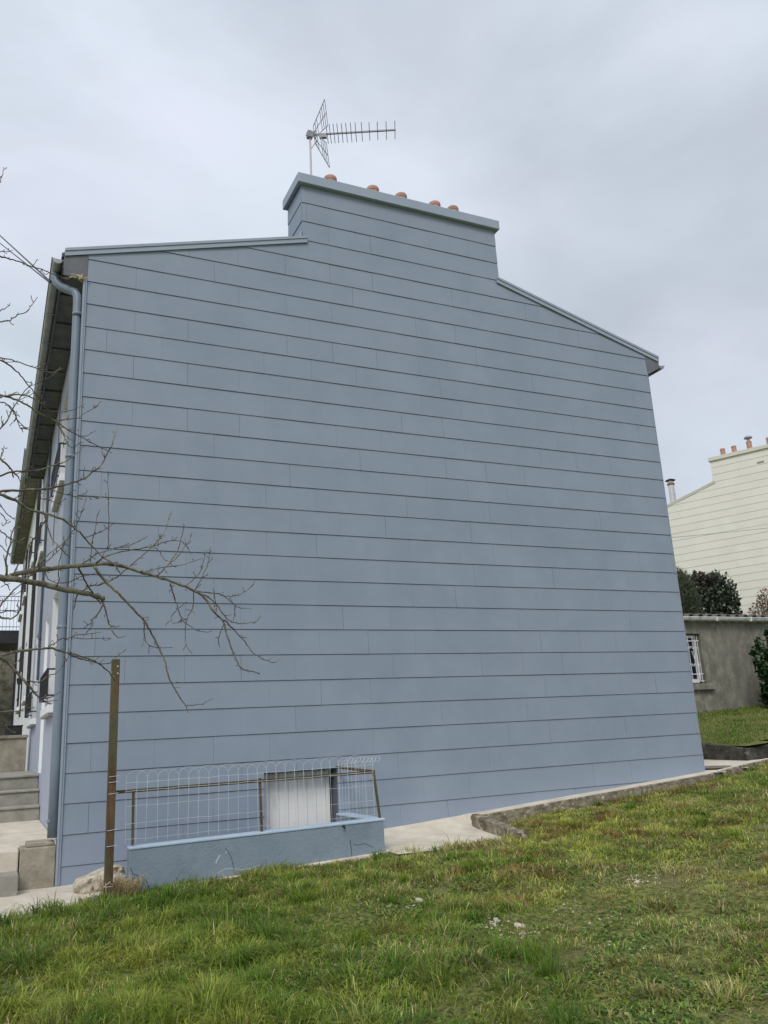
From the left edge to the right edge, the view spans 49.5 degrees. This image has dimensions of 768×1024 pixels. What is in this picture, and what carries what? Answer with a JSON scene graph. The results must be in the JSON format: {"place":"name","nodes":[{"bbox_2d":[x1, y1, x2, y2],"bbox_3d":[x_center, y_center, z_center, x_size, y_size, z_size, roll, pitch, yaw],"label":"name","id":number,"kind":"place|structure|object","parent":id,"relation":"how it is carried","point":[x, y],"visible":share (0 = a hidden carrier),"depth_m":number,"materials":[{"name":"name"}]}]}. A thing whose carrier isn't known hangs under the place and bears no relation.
{"place":"outdoors","nodes":[
{"label":"outdoors","id":0,"kind":"place"},
{"bbox_2d":[0,884,137,918],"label":"path","id":1,"kind":"structure","parent":0,"point":[66,893],"depth_m":7.76,"materials":[{"name":"concrete"}]},
{"bbox_2d":[73,864,126,894],"bbox_3d":[-2.734,3.562,7.991,0.470,0.225,0.310,-11,-9,-30],"label":"boulder","id":2,"kind":"object","parent":1,"relation":"on","point":[84,884],"visible":0.54,"depth_m":7.88,"materials":[{"name":"beige stone"}]},
{"bbox_2d":[0,760,767,1023],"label":"lawn","id":3,"kind":"structure","parent":0,"point":[695,908],"depth_m":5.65,"materials":[{"name":"plant"}]},
{"bbox_2d":[87,882,112,901],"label":"dead twigs","id":4,"kind":"object","parent":3,"relation":"on","point":[98,890],"visible":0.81,"depth_m":7.31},
{"bbox_2d":[92,875,128,895],"bbox_3d":[-2.437,3.368,7.570,0.495,0.194,0.421,6,-18,-31],"label":"dry grass tuft","id":5,"kind":"object","parent":3,"relation":"on","point":[100,881],"visible":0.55,"depth_m":7.52,"materials":[{"name":"beige plant"}]},
{"bbox_2d":[103,659,119,896],"bbox_3d":[-2.525,2.552,7.709,0.121,2.353,0.059,-6,-15,12],"label":"iron post","id":6,"kind":"object","parent":3,"relation":"on","point":[111,785],"visible":0.96,"depth_m":7.72,"materials":[{"name":"metal"}]},
{"bbox_2d":[105,872,146,896],"bbox_3d":[-2.314,3.357,7.556,0.465,0.214,0.553,-17,-20,42],"label":"dry grass tuft","id":7,"kind":"object","parent":3,"relation":"on","point":[127,887],"visible":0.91,"depth_m":7.51,"materials":[{"name":"beige plant"}]},
{"bbox_2d":[0,167,280,733],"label":"fruit tree","id":8,"kind":"object","parent":3,"relation":"on","point":[11,577],"visible":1,"depth_m":5.36,"materials":[{"name":"brown plant"}]},
{"bbox_2d":[514,922,524,928],"bbox_3d":[0.946,2.884,5.799,0.082,0.034,0.068,9,-13,12],"label":"stone","id":9,"kind":"object","parent":3,"relation":"on","point":[515,924],"visible":0.59,"depth_m":5.79,"materials":[{"name":"white stone"}]},
{"bbox_2d":[387,875,657,953],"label":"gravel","id":10,"kind":"structure","parent":3,"relation":"on","point":[494,924],"depth_m":5.87,"materials":[{"name":"grey gravel"}]},
{"bbox_2d":[0,0,767,629],"label":"sky","id":11,"kind":"structure","parent":0,"point":[617,149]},
{"bbox_2d":[384,759,759,853],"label":"path","id":12,"kind":"structure","parent":0,"point":[427,834],"depth_m":9.81,"materials":[{"name":"concrete"}]},
{"bbox_2d":[471,813,527,837],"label":"kerb","id":13,"kind":"structure","parent":12,"relation":"on","point":[487,824],"depth_m":9.61,"materials":[{"name":"concrete"}]},
{"bbox_2d":[471,758,767,823],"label":"kerb","id":14,"kind":"structure","parent":12,"relation":"on","point":[506,816],"depth_m":10.89,"materials":[{"name":"concrete"}]},
{"bbox_2d":[705,766,729,768],"bbox_3d":[4.969,3.867,12.620,0.660,0.007,0.660,4,-16,-25],"label":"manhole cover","id":15,"kind":"object","parent":12,"relation":"on","point":[709,767],"visible":0.65,"depth_m":12.55,"materials":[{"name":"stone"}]},
{"bbox_2d":[697,704,767,745],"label":"lawn","id":16,"kind":"structure","parent":0,"point":[758,741],"depth_m":16.82,"materials":[{"name":"plant"}]},
{"bbox_2d":[676,564,703,613],"bbox_3d":[10.545,4.260,28.551,1.198,5.035,0.916,4,-16,-25],"label":"conifer","id":17,"kind":"object","parent":16,"relation":"on","point":[688,592],"visible":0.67,"depth_m":28.75,"materials":[{"name":"green plant"}]},
{"bbox_2d":[689,569,742,614],"bbox_3d":[11.867,4.491,29.649,2.415,5.023,1.478,-3,-15,-2],"label":"photinia bush","id":18,"kind":"object","parent":16,"relation":"on","point":[717,596],"visible":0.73,"depth_m":29.73,"materials":[{"name":"green plant"}]},
{"bbox_2d":[683,613,767,711],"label":"garage","id":19,"kind":"structure","parent":16,"relation":"on","point":[723,674],"depth_m":22.18,"materials":[{"name":"grey concrete"}]},
{"bbox_2d":[686,635,715,689],"bbox_3d":[7.889,3.922,21.705,1.450,1.428,0.310,4,-16,-25],"label":"window","id":20,"kind":"structure","parent":19,"relation":"in","point":[695,666],"depth_m":21.91,"materials":[{"name":"white paint"}]},
{"bbox_2d":[748,624,767,704],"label":"laurel bush","id":21,"kind":"object","parent":16,"relation":"on","point":[762,668],"visible":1,"depth_m":21.50,"materials":[{"name":"green plant"}]},
{"bbox_2d":[748,588,767,614],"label":"red shrub","id":22,"kind":"object","parent":16,"relation":"on","point":[762,604],"visible":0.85,"depth_m":31.14,"materials":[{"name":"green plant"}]},
{"bbox_2d":[728,739,767,747],"bbox_3d":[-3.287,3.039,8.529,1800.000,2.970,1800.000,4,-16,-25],"label":"ground","id":23,"kind":"structure","parent":0,"point":[754,745],"depth_m":22.35,"materials":[{"name":"grey concrete"}]},
{"bbox_2d":[0,652,14,735],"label":"stone wall","id":24,"kind":"structure","parent":23,"relation":"on","point":[6,680],"depth_m":31.37,"materials":[{"name":"grey stone"}]},
{"bbox_2d":[0,596,19,724],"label":"railing","id":25,"kind":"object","parent":23,"relation":"on","point":[9,638],"depth_m":28.42,"materials":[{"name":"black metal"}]},
{"bbox_2d":[0,735,27,771],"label":"wall","id":26,"kind":"structure","parent":23,"relation":"on","point":[12,753],"depth_m":15.53,"materials":[{"name":"concrete"}]},
{"bbox_2d":[4,725,22,735],"bbox_3d":[-6.991,4.119,15.705,0.324,0.178,0.190,4,-16,-25],"label":"planter box","id":27,"kind":"object","parent":26,"relation":"on","point":[17,729],"visible":1,"depth_m":15.64,"materials":[{"name":"black metal"}]},
{"bbox_2d":[10,448,44,770],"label":"terraced house","id":28,"kind":"structure","parent":23,"relation":"on","point":[29,524],"depth_m":21.43,"materials":[{"name":"paint"}]},
{"bbox_2d":[15,652,21,713],"bbox_3d":[-10.011,4.704,23.180,0.355,1.745,2.020,4,-16,-25],"label":"window","id":29,"kind":"structure","parent":28,"relation":"in","point":[19,686],"depth_m":23.52,"materials":[{"name":"white paint"}]},
{"bbox_2d":[18,568,24,621],"bbox_3d":[-11.585,2.643,26.928,0.355,1.675,2.020,4,-16,-25],"label":"window","id":30,"kind":"structure","parent":28,"relation":"in","point":[21,610],"depth_m":27.22,"materials":[{"name":"white paint"}]},
{"bbox_2d":[21,696,25,705],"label":"window","id":31,"kind":"structure","parent":28,"relation":"in","point":[23,700],"depth_m":18.61,"materials":[{"name":"white paint"}]},
{"bbox_2d":[21,546,29,605],"bbox_3d":[-10.178,1.775,23.957,0.382,1.675,2.020,4,-16,-25],"label":"window","id":32,"kind":"structure","parent":28,"relation":"in","point":[24,586],"depth_m":24.29,"materials":[{"name":"glass"}]},
{"bbox_2d":[28,538,33,575],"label":"window","id":33,"kind":"structure","parent":28,"relation":"in","point":[31,546],"depth_m":19.24,"materials":[{"name":"glass"}]},
{"bbox_2d":[0,771,55,896],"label":"concrete steps","id":34,"kind":"structure","parent":23,"relation":"on","point":[27,853],"depth_m":9.14,"materials":[{"name":"grey concrete"}]},
{"bbox_2d":[127,812,387,891],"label":"stairwell wall","id":35,"kind":"structure","parent":23,"relation":"on","point":[341,837],"depth_m":8.21,"materials":[{"name":"blue paint"}]},
{"bbox_2d":[116,755,380,845],"bbox_3d":[-1.475,2.990,8.804,2.770,0.687,1.001,4,-16,-25],"label":"stair railing","id":36,"kind":"object","parent":35,"relation":"on","point":[364,771],"visible":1,"depth_m":8.39,"materials":[{"name":"metal"}]},
{"bbox_2d":[23,172,704,886],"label":"terraced house","id":37,"kind":"structure","parent":23,"relation":"on","point":[395,458],"depth_m":10.84,"materials":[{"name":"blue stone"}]},
{"bbox_2d":[0,243,49,282],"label":"overhead cable","id":38,"kind":"object","parent":37,"relation":"attached to","point":[27,264],"visible":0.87,"depth_m":12.01,"materials":[{"name":"black rubber"}]},
{"bbox_2d":[0,235,50,281],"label":"overhead cable","id":39,"kind":"object","parent":37,"relation":"attached to","point":[41,273],"visible":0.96,"depth_m":12.31,"materials":[{"name":"black rubber"}]},
{"bbox_2d":[26,632,38,728],"bbox_3d":[-6.379,3.094,15.460,0.382,1.742,1.740,4,-16,-25],"label":"window","id":40,"kind":"structure","parent":37,"relation":"in","point":[31,723],"depth_m":15.92,"materials":[{"name":"white paint"}]},
{"bbox_2d":[35,483,46,567],"bbox_3d":[-6.533,0.166,16.243,0.382,1.672,1.740,4,-16,-25],"label":"window","id":41,"kind":"structure","parent":37,"relation":"in","point":[40,556],"depth_m":16.19,"materials":[{"name":"glass"}]},
{"bbox_2d":[38,612,49,772],"bbox_3d":[-5.157,2.809,12.975,0.267,2.397,0.894,4,-16,-25],"label":"door","id":42,"kind":"structure","parent":37,"relation":"in","point":[47,620],"depth_m":13.25,"materials":[{"name":"white paint"}]},
{"bbox_2d":[39,583,59,719],"bbox_3d":[-4.480,1.933,11.492,0.382,1.742,1.640,4,-16,-25],"label":"window","id":43,"kind":"structure","parent":37,"relation":"in","point":[46,712],"depth_m":11.97,"materials":[{"name":"white paint"}]},
{"bbox_2d":[50,384,68,512],"bbox_3d":[-4.635,-0.995,12.274,0.382,1.672,1.640,4,-16,-25],"label":"window","id":44,"kind":"structure","parent":37,"relation":"in","point":[57,496],"depth_m":12.44,"materials":[{"name":"white paint"}]},
{"bbox_2d":[264,768,330,829],"bbox_3d":[-1.027,3.985,9.646,0.970,1.990,0.535,4,-16,-25],"label":"basement door","id":45,"kind":"structure","parent":37,"relation":"in","point":[305,798],"depth_m":9.74,"materials":[{"name":"white metal"}]},
{"bbox_2d":[306,99,395,174],"bbox_3d":[-0.492,-5.430,12.743,1.387,1.669,0.580,-3,-15,-1],"label":"tv aerial","id":46,"kind":"object","parent":37,"relation":"attached to","point":[310,134],"visible":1,"depth_m":12.83,"materials":[{"name":"silver metal"}]},
{"bbox_2d":[665,435,767,614],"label":"terraced house","id":47,"kind":"structure","parent":23,"relation":"on","point":[731,497],"depth_m":33.28,"materials":[{"name":"beige stone"}]},
{"bbox_2d":[672,528,764,537],"bbox_3d":[12.071,0.677,29.178,8.126,1.061,0.015,4,-16,-25],"label":"overhead cable","id":48,"kind":"object","parent":47,"relation":"attached to","point":[716,533],"visible":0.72,"depth_m":28.98,"materials":[{"name":"rubber"}]},
{"bbox_2d":[701,743,767,760],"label":"kerb","id":49,"kind":"structure","parent":23,"relation":"on","point":[716,752],"depth_m":14.56,"materials":[{"name":"concrete"}]}
]}

